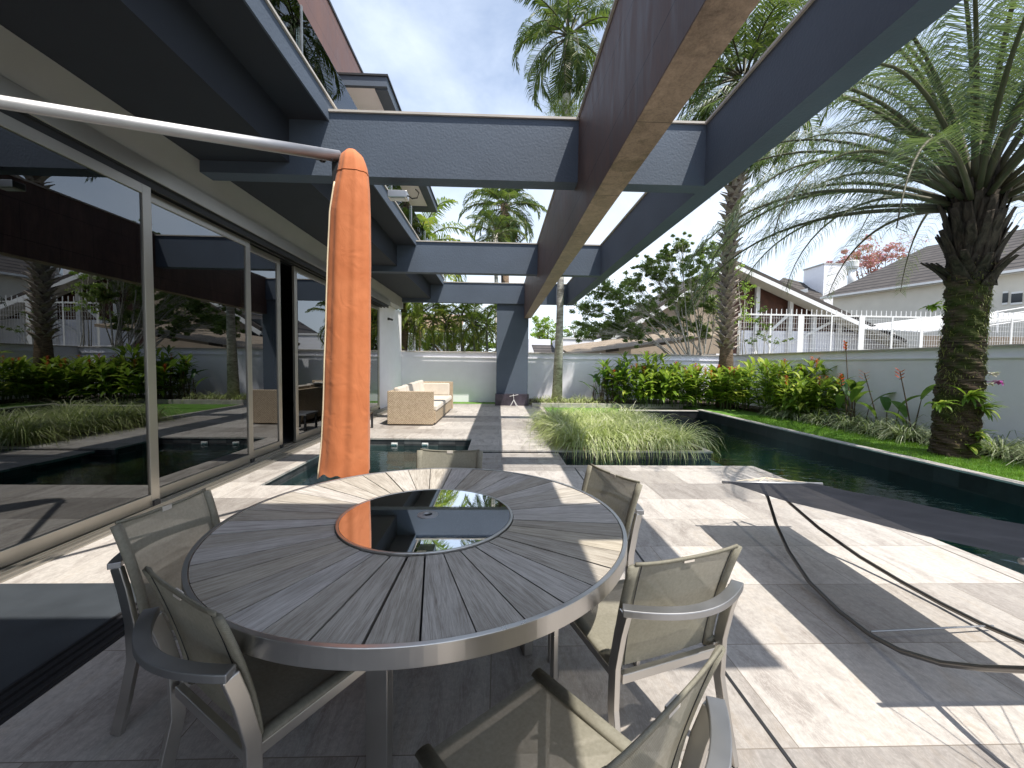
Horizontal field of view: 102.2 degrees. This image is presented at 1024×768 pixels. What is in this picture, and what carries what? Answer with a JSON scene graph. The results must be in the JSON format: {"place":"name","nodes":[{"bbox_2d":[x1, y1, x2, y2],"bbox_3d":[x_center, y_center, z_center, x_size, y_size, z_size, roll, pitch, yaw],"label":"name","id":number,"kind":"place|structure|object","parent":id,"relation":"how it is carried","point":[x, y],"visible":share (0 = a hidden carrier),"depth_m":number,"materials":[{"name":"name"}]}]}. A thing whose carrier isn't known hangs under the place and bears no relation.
{"place":"outdoors","nodes":[
{"label":"outdoors","id":0,"kind":"place"},
{"bbox_2d":[0,0,444,582],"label":"house","id":1,"kind":"structure","parent":0,"point":[162,316],"depth_m":3.80,"materials":[{"name":"paint"}]},
{"bbox_2d":[0,112,160,567],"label":"sliding door","id":2,"kind":"structure","parent":1,"relation":"in","point":[79,455],"depth_m":3.28,"materials":[{"name":"glass"}]},
{"bbox_2d":[151,193,254,497],"bbox_3d":[-3.651,-0.396,4.914,0.067,3.095,1.850,1,3,-2],"label":"sliding door","id":3,"kind":"structure","parent":1,"relation":"in","point":[202,271],"depth_m":4.84,"materials":[{"name":"glass"}]},
{"bbox_2d":[250,245,283,457],"bbox_3d":[-3.796,-0.465,6.278,0.067,3.095,1.090,1,3,-2],"label":"sliding door","id":4,"kind":"structure","parent":1,"relation":"in","point":[265,268],"depth_m":6.40,"materials":[{"name":"glass"}]},
{"bbox_2d":[292,266,325,441],"bbox_3d":[-3.887,-0.586,8.719,0.044,3.095,2.880,1,3,-2],"label":"sliding door","id":5,"kind":"structure","parent":1,"relation":"in","point":[308,290],"depth_m":7.79,"materials":[{"name":"glass"}]},
{"bbox_2d":[370,304,379,410],"bbox_3d":[-4.023,-0.717,11.352,0.067,3.095,2.600,1,3,-2],"label":"sliding door","id":6,"kind":"structure","parent":1,"relation":"in","point":[374,369],"depth_m":12.24,"materials":[{"name":"glass"}]},
{"bbox_2d":[265,440,565,485],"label":"pool side","id":7,"kind":"structure","parent":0,"point":[385,455],"depth_m":8.01,"materials":[{"name":"tile"}]},
{"bbox_2d":[0,404,1023,767],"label":"terrace","id":8,"kind":"structure","parent":0,"point":[816,678],"depth_m":2.02,"materials":[{"name":"tile"}]},
{"bbox_2d":[0,583,135,690],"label":"dark floor","id":9,"kind":"structure","parent":8,"relation":"on","point":[40,623],"depth_m":2.33,"materials":[{"name":"grey tile"}]},
{"bbox_2d":[0,95,370,478],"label":"parasol","id":10,"kind":"object","parent":9,"relation":"on","point":[345,440],"visible":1,"depth_m":3.17,"materials":[{"name":"orange fabric"}]},
{"bbox_2d":[0,602,139,725],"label":"floor track","id":11,"kind":"structure","parent":8,"relation":"on","point":[22,692],"depth_m":1.95,"materials":[{"name":"metal"}]},
{"bbox_2d":[107,488,219,736],"bbox_3d":[-1.287,0.948,1.830,0.666,0.842,0.516,1,3,3],"label":"dining chair","id":12,"kind":"object","parent":8,"relation":"on","point":[161,541],"visible":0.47,"depth_m":1.69,"materials":[{"name":"fabric"}]},
{"bbox_2d":[132,566,392,767],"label":"dining chair","id":13,"kind":"object","parent":8,"relation":"on","point":[265,705],"visible":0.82,"depth_m":1.20,"materials":[{"name":"metal"}]},
{"bbox_2d":[181,468,627,767],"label":"round table","id":14,"kind":"object","parent":8,"relation":"on","point":[378,577],"visible":0.99,"depth_m":1.46,"materials":[{"name":"grey wood"}]},
{"bbox_2d":[387,380,452,424],"bbox_3d":[-2.375,0.405,11.322,1.140,0.900,3.480,1,3,-2],"label":"wicker sofa","id":15,"kind":"object","parent":8,"relation":"on","point":[424,402],"visible":1,"depth_m":9.60,"materials":[{"name":"wicker"}]},
{"bbox_2d":[416,448,482,468],"bbox_3d":[-0.464,0.910,2.818,0.516,0.842,0.666,1,3,1],"label":"dining chair","id":16,"kind":"object","parent":8,"relation":"on","point":[427,458],"visible":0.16,"depth_m":3.03,"materials":[{"name":"fabric"}]},
{"bbox_2d":[495,393,528,405],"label":"column plinth","id":17,"kind":"structure","parent":8,"relation":"on","point":[502,399],"depth_m":14.50,"materials":[{"name":"stone"}]},
{"bbox_2d":[415,644,731,767],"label":"dining chair","id":18,"kind":"object","parent":8,"relation":"on","point":[542,719],"visible":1,"depth_m":1.10,"materials":[{"name":"fabric"}]},
{"bbox_2d":[199,0,961,393],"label":"pergola","id":19,"kind":"object","parent":8,"relation":"on","point":[611,142],"visible":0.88,"depth_m":4.70,"materials":[{"name":"paint"}]},
{"bbox_2d":[387,189,418,201],"bbox_3d":[-1.266,-2.271,4.855,0.356,0.211,0.140,1,3,-2],"label":"floodlight","id":20,"kind":"object","parent":19,"relation":"hanging from","point":[397,195],"visible":1,"depth_m":4.79,"materials":[{"name":"metal"}]},
{"bbox_2d":[548,463,643,662],"bbox_3d":[0.376,0.944,2.367,0.666,0.842,0.516,-1,3,-26],"label":"dining chair","id":21,"kind":"object","parent":8,"relation":"on","point":[618,495],"visible":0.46,"depth_m":2.35,"materials":[{"name":"fabric"}]},
{"bbox_2d":[550,544,743,767],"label":"dining chair","id":22,"kind":"object","parent":8,"relation":"on","point":[641,611],"visible":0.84,"depth_m":1.46,"materials":[{"name":"fabric"}]},
{"bbox_2d":[575,468,796,767],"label":"drain joint","id":23,"kind":"object","parent":8,"relation":"on","point":[787,757],"visible":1,"depth_m":1.73,"materials":[{"name":"metal"}]},
{"bbox_2d":[548,467,1022,581],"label":"border joint","id":24,"kind":"object","parent":8,"relation":"on","point":[779,480],"visible":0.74,"depth_m":3.60,"materials":[{"name":"stone"}]},
{"bbox_2d":[722,477,1023,673],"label":"hammock","id":25,"kind":"object","parent":8,"relation":"on","point":[1004,537],"visible":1,"depth_m":2.44,"materials":[{"name":"black metal"}]},
{"bbox_2d":[330,0,1023,351],"label":"sky","id":26,"kind":"structure","parent":0,"point":[444,56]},
{"bbox_2d":[711,460,722,465],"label":"pool floor","id":27,"kind":"structure","parent":0,"point":[714,464],"depth_m":11.48,"materials":[{"name":"teal tile"}]},
{"bbox_2d":[559,439,712,465],"bbox_3d":[2.140,1.666,8.883,2.530,1.198,3.530,1,3,-2],"label":"planter","id":28,"kind":"object","parent":27,"relation":"on","point":[615,461],"visible":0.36,"depth_m":7.12,"materials":[{"name":"tile"}]},
{"bbox_2d":[572,443,701,449],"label":"planter soil","id":29,"kind":"structure","parent":28,"relation":"in","point":[697,448],"depth_m":7.24,"materials":[{"name":"brown soil"}]},
{"bbox_2d":[517,399,727,465],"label":"planter grass","id":30,"kind":"structure","parent":29,"relation":"on","point":[582,429],"depth_m":7.43,"materials":[{"name":"green plant"}]},
{"bbox_2d":[618,410,1023,574],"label":"canal wall","id":31,"kind":"structure","parent":27,"relation":"on","point":[839,466],"depth_m":7.10,"materials":[{"name":"black tile"}]},
{"bbox_2d":[618,409,1023,486],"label":"canal coping","id":32,"kind":"object","parent":31,"relation":"on","point":[986,475],"visible":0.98,"depth_m":6.64,"materials":[{"name":"stone"}]},
{"bbox_2d":[658,418,799,456],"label":"grass","id":33,"kind":"structure","parent":0,"point":[708,424],"depth_m":11.26,"materials":[{"name":"green plant"}]},
{"bbox_2d":[453,402,1023,481],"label":"lawn","id":34,"kind":"structure","parent":0,"point":[736,412],"depth_m":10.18,"materials":[{"name":"green plant"}]},
{"bbox_2d":[532,403,694,408],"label":"bed kerb","id":35,"kind":"structure","parent":34,"relation":"on","point":[604,405],"depth_m":14.07,"materials":[{"name":"concrete"}]},
{"bbox_2d":[626,365,675,406],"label":"ginger plant","id":36,"kind":"object","parent":34,"relation":"on","point":[666,375],"visible":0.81,"depth_m":13.74,"materials":[{"name":"green plant"}]},
{"bbox_2d":[657,366,707,407],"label":"ginger plant","id":37,"kind":"object","parent":34,"relation":"on","point":[676,393],"visible":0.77,"depth_m":13.47,"materials":[{"name":"green plant"}]},
{"bbox_2d":[676,365,726,408],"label":"ginger plant","id":38,"kind":"object","parent":34,"relation":"on","point":[694,394],"visible":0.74,"depth_m":13.39,"materials":[{"name":"green plant"}]},
{"bbox_2d":[686,363,722,406],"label":"ginger plant","id":39,"kind":"object","parent":34,"relation":"on","point":[710,367],"visible":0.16,"depth_m":14.01,"materials":[{"name":"green plant"}]},
{"bbox_2d":[699,364,748,410],"bbox_3d":[6.920,0.069,13.405,1.633,1.476,2.079,3,3,35],"label":"ginger plant","id":40,"kind":"object","parent":34,"relation":"on","point":[721,381],"visible":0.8,"depth_m":13.02,"materials":[{"name":"green plant"}]},
{"bbox_2d":[703,363,753,407],"bbox_3d":[7.226,0.057,13.806,1.772,1.468,1.815,2,3,23],"label":"ginger plant","id":41,"kind":"object","parent":34,"relation":"on","point":[735,382],"visible":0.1,"depth_m":13.46,"materials":[{"name":"green plant"}]},
{"bbox_2d":[529,398,1021,461],"bbox_3d":[4.771,1.310,5.130,7.510,0.345,21.800,1,3,-2],"label":"garden bed","id":42,"kind":"object","parent":34,"relation":"on","point":[753,409],"visible":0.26,"depth_m":13.55,"materials":[{"name":"green plant"}]},
{"bbox_2d":[512,0,613,401],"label":"slim palm","id":43,"kind":"object","parent":42,"relation":"on","point":[571,63],"visible":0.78,"depth_m":13.86,"materials":[{"name":"green plant"}]},
{"bbox_2d":[539,88,582,116],"bbox_3d":[2.031,-9.161,14.136,2.400,1.709,1.672,1,3,-2],"label":"epiphyte","id":44,"kind":"object","parent":43,"relation":"attached to","point":[572,110],"visible":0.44,"depth_m":13.88,"materials":[{"name":"green plant"}]},
{"bbox_2d":[580,366,624,402],"bbox_3d":[3.231,0.024,14.605,1.457,1.310,1.165,3,4,37],"label":"heliconia","id":45,"kind":"object","parent":42,"relation":"on","point":[596,377],"visible":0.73,"depth_m":14.54,"materials":[{"name":"green plant"}]},
{"bbox_2d":[595,362,625,403],"bbox_3d":[3.488,-0.039,14.354,1.304,1.468,1.230,1,3,-2],"label":"heliconia","id":46,"kind":"object","parent":42,"relation":"on","point":[618,374],"visible":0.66,"depth_m":14.33,"materials":[{"name":"green plant"}]},
{"bbox_2d":[593,355,647,403],"bbox_3d":[3.838,-0.177,14.602,1.795,1.771,1.836,-2,4,-40],"label":"ginger plant","id":47,"kind":"object","parent":42,"relation":"on","point":[621,380],"visible":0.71,"depth_m":14.20,"materials":[{"name":"green plant"}]},
{"bbox_2d":[611,351,670,403],"bbox_3d":[4.607,-0.226,14.492,2.027,1.898,2.104,1,3,-2],"label":"ginger plant","id":48,"kind":"object","parent":42,"relation":"on","point":[655,359],"visible":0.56,"depth_m":14.03,"materials":[{"name":"green plant"}]},
{"bbox_2d":[641,361,685,405],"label":"ginger plant","id":49,"kind":"object","parent":42,"relation":"on","point":[675,365],"visible":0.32,"depth_m":14.07,"materials":[{"name":"green plant"}]},
{"bbox_2d":[667,362,704,404],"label":"ginger plant","id":50,"kind":"object","parent":42,"relation":"on","point":[694,367],"visible":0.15,"depth_m":13.97,"materials":[{"name":"green plant"}]},
{"bbox_2d":[719,367,782,410],"bbox_3d":[7.495,0.144,12.893,1.739,1.390,1.784,3,4,37],"label":"ginger plant","id":51,"kind":"object","parent":42,"relation":"on","point":[744,400],"visible":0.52,"depth_m":12.89,"materials":[{"name":"green plant"}]},
{"bbox_2d":[677,0,861,407],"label":"scaly palm","id":52,"kind":"object","parent":42,"relation":"on","point":[759,43],"visible":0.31,"depth_m":13.31,"materials":[{"name":"green plant"}]},
{"bbox_2d":[737,356,809,415],"bbox_3d":[7.530,0.006,12.096,1.922,1.746,2.058,1,3,-2],"label":"ginger plant","id":53,"kind":"object","parent":42,"relation":"on","point":[764,369],"visible":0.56,"depth_m":11.85,"materials":[{"name":"green plant"}]},
{"bbox_2d":[745,357,835,417],"bbox_3d":[7.683,0.074,11.327,1.894,1.688,1.789,1,3,-2],"label":"ginger plant","id":54,"kind":"object","parent":42,"relation":"on","point":[783,382],"visible":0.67,"depth_m":11.31,"materials":[{"name":"green plant"}]},
{"bbox_2d":[758,403,825,421],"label":"border grass","id":55,"kind":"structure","parent":42,"relation":"on","point":[791,415],"depth_m":10.77,"materials":[{"name":"green plant"}]},
{"bbox_2d":[794,408,839,425],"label":"border grass","id":56,"kind":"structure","parent":42,"relation":"on","point":[815,419],"depth_m":10.01,"materials":[{"name":"green plant"}]},
{"bbox_2d":[779,373,854,417],"bbox_3d":[7.785,0.309,10.598,1.635,1.293,1.854,1,3,-2],"label":"ginger plant","id":57,"kind":"object","parent":42,"relation":"on","point":[799,391],"visible":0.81,"depth_m":10.45,"materials":[{"name":"green plant"}]},
{"bbox_2d":[813,409,874,431],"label":"border grass","id":58,"kind":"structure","parent":42,"relation":"on","point":[842,423],"depth_m":9.20,"materials":[{"name":"green plant"}]},
{"bbox_2d":[820,409,881,426],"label":"border grass","id":59,"kind":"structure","parent":42,"relation":"on","point":[848,416],"depth_m":9.61,"materials":[{"name":"green plant"}]},
{"bbox_2d":[835,341,895,423],"bbox_3d":[7.795,-0.020,9.393,1.052,2.028,1.196,0,3,-20],"label":"heliconia","id":60,"kind":"object","parent":42,"relation":"on","point":[854,394],"visible":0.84,"depth_m":9.45,"materials":[{"name":"green plant"}]},
{"bbox_2d":[839,414,900,432],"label":"border grass","id":61,"kind":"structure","parent":42,"relation":"on","point":[868,423],"depth_m":8.89,"materials":[{"name":"green plant"}]},
{"bbox_2d":[829,408,912,438],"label":"border grass","id":62,"kind":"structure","parent":42,"relation":"on","point":[866,429],"depth_m":8.57,"materials":[{"name":"green plant"}]},
{"bbox_2d":[857,369,920,424],"bbox_3d":[8.038,0.363,8.787,1.127,1.328,0.718,3,4,42],"label":"heliconia","id":63,"kind":"object","parent":42,"relation":"on","point":[886,403],"visible":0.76,"depth_m":8.87,"materials":[{"name":"green plant"}]},
{"bbox_2d":[857,414,930,444],"bbox_3d":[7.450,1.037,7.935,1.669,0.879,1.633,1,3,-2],"label":"border grass","id":64,"kind":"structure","parent":42,"relation":"on","point":[898,435],"depth_m":7.85,"materials":[{"name":"green plant"}]},
{"bbox_2d":[885,368,935,430],"bbox_3d":[8.077,0.365,8.245,0.679,1.378,1.069,-1,3,-31],"label":"heliconia","id":65,"kind":"object","parent":42,"relation":"on","point":[903,410],"visible":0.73,"depth_m":8.35,"materials":[{"name":"green plant"}]},
{"bbox_2d":[977,430,1023,467],"bbox_3d":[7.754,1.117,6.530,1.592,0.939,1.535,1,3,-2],"label":"border grass","id":66,"kind":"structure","parent":42,"relation":"on","point":[988,448],"depth_m":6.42,"materials":[{"name":"green plant"}]},
{"bbox_2d":[677,0,1023,458],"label":"mossy palm","id":67,"kind":"object","parent":34,"relation":"on","point":[980,186],"visible":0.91,"depth_m":6.31,"materials":[{"name":"green leaf"},{"name":"bark"},{"name":"moss"}]},
{"bbox_2d":[919,301,946,311],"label":"fern","id":68,"kind":"object","parent":67,"relation":"attached to","point":[932,307],"visible":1,"depth_m":6.20,"materials":[{"name":"green plant"}]},
{"bbox_2d":[923,400,961,412],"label":"fern","id":69,"kind":"object","parent":67,"relation":"attached to","point":[939,405],"visible":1,"depth_m":6.24,"materials":[{"name":"green plant"}]},
{"bbox_2d":[950,385,997,410],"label":"fern","id":70,"kind":"object","parent":67,"relation":"attached to","point":[972,395],"visible":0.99,"depth_m":6.25,"materials":[{"name":"green plant"}]},
{"bbox_2d":[964,443,987,454],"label":"fern","id":71,"kind":"object","parent":67,"relation":"attached to","point":[973,449],"visible":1,"depth_m":6.29,"materials":[{"name":"green plant"}]},
{"bbox_2d":[970,429,996,446],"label":"fern","id":72,"kind":"object","parent":67,"relation":"attached to","point":[979,434],"visible":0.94,"depth_m":6.31,"materials":[{"name":"green plant"}]},
{"bbox_2d":[975,402,1009,421],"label":"fern","id":73,"kind":"object","parent":67,"relation":"attached to","point":[988,412],"visible":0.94,"depth_m":6.23,"materials":[{"name":"green plant"}]},
{"label":"ground","id":74,"kind":"structure","parent":0,"visible":0},
{"bbox_2d":[401,302,446,350],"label":"areca palm","id":75,"kind":"object","parent":74,"relation":"on","point":[413,337],"visible":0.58,"depth_m":16.65,"materials":[{"name":"green plant"}]},
{"bbox_2d":[396,232,457,350],"bbox_3d":[-4.266,-2.643,16.553,4.551,6.496,4.515,1,3,-2],"label":"queen palm","id":76,"kind":"object","parent":74,"relation":"on","point":[405,331],"visible":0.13,"depth_m":16.62,"materials":[{"name":"green plant"}]},
{"bbox_2d":[406,302,456,350],"bbox_3d":[-3.379,-1.649,17.182,2.262,4.466,2.393,1,3,-2],"label":"areca palm","id":77,"kind":"object","parent":74,"relation":"on","point":[437,332],"visible":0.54,"depth_m":16.91,"materials":[{"name":"green plant"}]},
{"bbox_2d":[407,315,463,350],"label":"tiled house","id":78,"kind":"structure","parent":74,"relation":"on","point":[430,335],"depth_m":29.76,"materials":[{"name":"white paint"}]},
{"bbox_2d":[416,196,475,350],"bbox_3d":[-4.551,-3.763,18.829,5.866,8.500,5.730,1,3,-2],"label":"queen palm","id":79,"kind":"object","parent":74,"relation":"on","point":[426,222],"visible":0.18,"depth_m":18.02,"materials":[{"name":"green plant"}]},
{"bbox_2d":[421,303,472,350],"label":"areca palm","id":80,"kind":"object","parent":74,"relation":"on","point":[444,313],"visible":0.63,"depth_m":16.78,"materials":[{"name":"green plant"}]},
{"bbox_2d":[410,311,495,351],"bbox_3d":[-2.471,-1.606,19.944,4.939,3.858,1.973,1,3,11],"label":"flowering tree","id":81,"kind":"object","parent":74,"relation":"on","point":[491,345],"visible":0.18,"depth_m":19.70,"materials":[{"name":"green plant"}]},
{"bbox_2d":[434,303,488,350],"bbox_3d":[-2.107,-1.581,17.269,2.319,4.355,2.406,1,3,-2],"label":"areca palm","id":82,"kind":"object","parent":74,"relation":"on","point":[454,317],"visible":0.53,"depth_m":16.88,"materials":[{"name":"green plant"}]},
{"bbox_2d":[446,303,496,351],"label":"areca palm","id":83,"kind":"object","parent":74,"relation":"on","point":[473,319],"visible":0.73,"depth_m":16.98,"materials":[{"name":"green plant"}]},
{"bbox_2d":[464,304,496,351],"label":"areca palm","id":84,"kind":"object","parent":74,"relation":"on","point":[491,312],"visible":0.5,"depth_m":17.54,"materials":[{"name":"green plant"}]},
{"bbox_2d":[463,209,527,351],"bbox_3d":[-0.775,-3.596,18.809,2.951,8.263,2.703,1,3,-2],"label":"queen palm","id":85,"kind":"object","parent":74,"relation":"on","point":[500,220],"visible":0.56,"depth_m":18.42,"materials":[{"name":"green plant"}]},
{"bbox_2d":[458,188,546,282],"bbox_3d":[-0.483,-5.184,21.752,4.726,11.152,4.465,1,3,-2],"label":"queen palm","id":86,"kind":"object","parent":74,"relation":"on","point":[503,197],"visible":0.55,"depth_m":21.25,"materials":[{"name":"green plant"}]},
{"bbox_2d":[528,339,554,352],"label":"white building","id":87,"kind":"structure","parent":74,"relation":"on","point":[540,345],"depth_m":33.93,"materials":[{"name":"paint"}]},
{"bbox_2d":[529,315,568,344],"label":"tree","id":88,"kind":"object","parent":74,"relation":"on","point":[540,328],"visible":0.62,"depth_m":39.72,"materials":[{"name":"green plant"}]},
{"bbox_2d":[401,351,718,401],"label":"garden wall","id":89,"kind":"structure","parent":74,"relation":"on","point":[471,376],"depth_m":15.83,"materials":[{"name":"white paint"}]},
{"bbox_2d":[552,337,594,352],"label":"white building","id":90,"kind":"structure","parent":74,"relation":"on","point":[569,341],"depth_m":28.04,"materials":[{"name":"paint"}]},
{"bbox_2d":[563,320,583,336],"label":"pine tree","id":91,"kind":"object","parent":74,"relation":"on","point":[576,332],"visible":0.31,"depth_m":41.62,"materials":[{"name":"green plant"}]},
{"bbox_2d":[563,330,718,352],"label":"tiled shed","id":92,"kind":"structure","parent":74,"relation":"on","point":[605,346],"depth_m":19.16,"materials":[{"name":"beige tile"}]},
{"bbox_2d":[569,231,721,354],"bbox_3d":[5.811,-3.307,17.142,7.233,6.441,3.216,1,3,-2],"label":"shrubby tree","id":93,"kind":"object","parent":74,"relation":"on","point":[658,273],"visible":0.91,"depth_m":17.22,"materials":[{"name":"green plant"}]},
{"bbox_2d":[734,264,759,354],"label":"shrubby tree","id":94,"kind":"object","parent":74,"relation":"on","point":[746,290],"visible":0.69,"depth_m":18.77,"materials":[{"name":"green plant"}]},
{"bbox_2d":[592,261,907,354],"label":"gabled house","id":95,"kind":"structure","parent":74,"relation":"on","point":[768,293],"depth_m":26.58,"materials":[{"name":"white paint"}]},
{"bbox_2d":[745,306,793,353],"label":"young tree","id":96,"kind":"object","parent":74,"relation":"on","point":[764,326],"visible":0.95,"depth_m":16.11,"materials":[{"name":"green plant"}]},
{"bbox_2d":[779,263,846,304],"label":"rooftop block","id":97,"kind":"structure","parent":74,"relation":"on","point":[814,282],"depth_m":44.79,"materials":[{"name":"white paint"}]},
{"bbox_2d":[826,234,908,278],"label":"blossom tree","id":98,"kind":"object","parent":74,"relation":"on","point":[870,262],"visible":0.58,"depth_m":55.49,"materials":[{"name":"plant"}]},
{"bbox_2d":[733,344,1023,449],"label":"garden wall","id":99,"kind":"structure","parent":74,"relation":"on","point":[1005,362],"depth_m":8.77,"materials":[{"name":"white paint"}]},
{"bbox_2d":[738,308,1023,353],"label":"metal fence","id":100,"kind":"object","parent":99,"relation":"on","point":[801,333],"visible":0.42,"depth_m":20.23,"materials":[{"name":"white metal"}]},
{"bbox_2d":[820,229,1023,348],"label":"white house","id":101,"kind":"structure","parent":74,"relation":"on","point":[874,291],"depth_m":32.19,"materials":[{"name":"white paint"}]},
{"bbox_2d":[845,260,858,284],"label":"roof vent","id":102,"kind":"object","parent":101,"relation":"on","point":[851,277],"visible":0.77,"depth_m":42.38,"materials":[{"name":"white metal"}]},
{"bbox_2d":[1002,291,1008,304],"bbox_3d":[32.259,-5.620,27.019,0.140,0.868,0.245,0,3,-20],"label":"window","id":103,"kind":"structure","parent":101,"relation":"in","point":[1005,293],"depth_m":26.99,"materials":[{"name":"grey glass"}]},
{"bbox_2d":[989,307,1023,332],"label":"stair rail","id":104,"kind":"object","parent":101,"relation":"attached to","point":[996,312],"visible":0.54,"depth_m":21.70,"materials":[{"name":"white metal"}]},
{"bbox_2d":[1011,291,1022,304],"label":"window","id":105,"kind":"structure","parent":101,"relation":"in","point":[1016,297],"depth_m":26.53,"materials":[{"name":"grey glass"}]},
{"bbox_2d":[851,312,1023,347],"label":"carport","id":106,"kind":"object","parent":74,"relation":"on","point":[933,325],"visible":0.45,"depth_m":23.26,"materials":[{"name":"white metal"}]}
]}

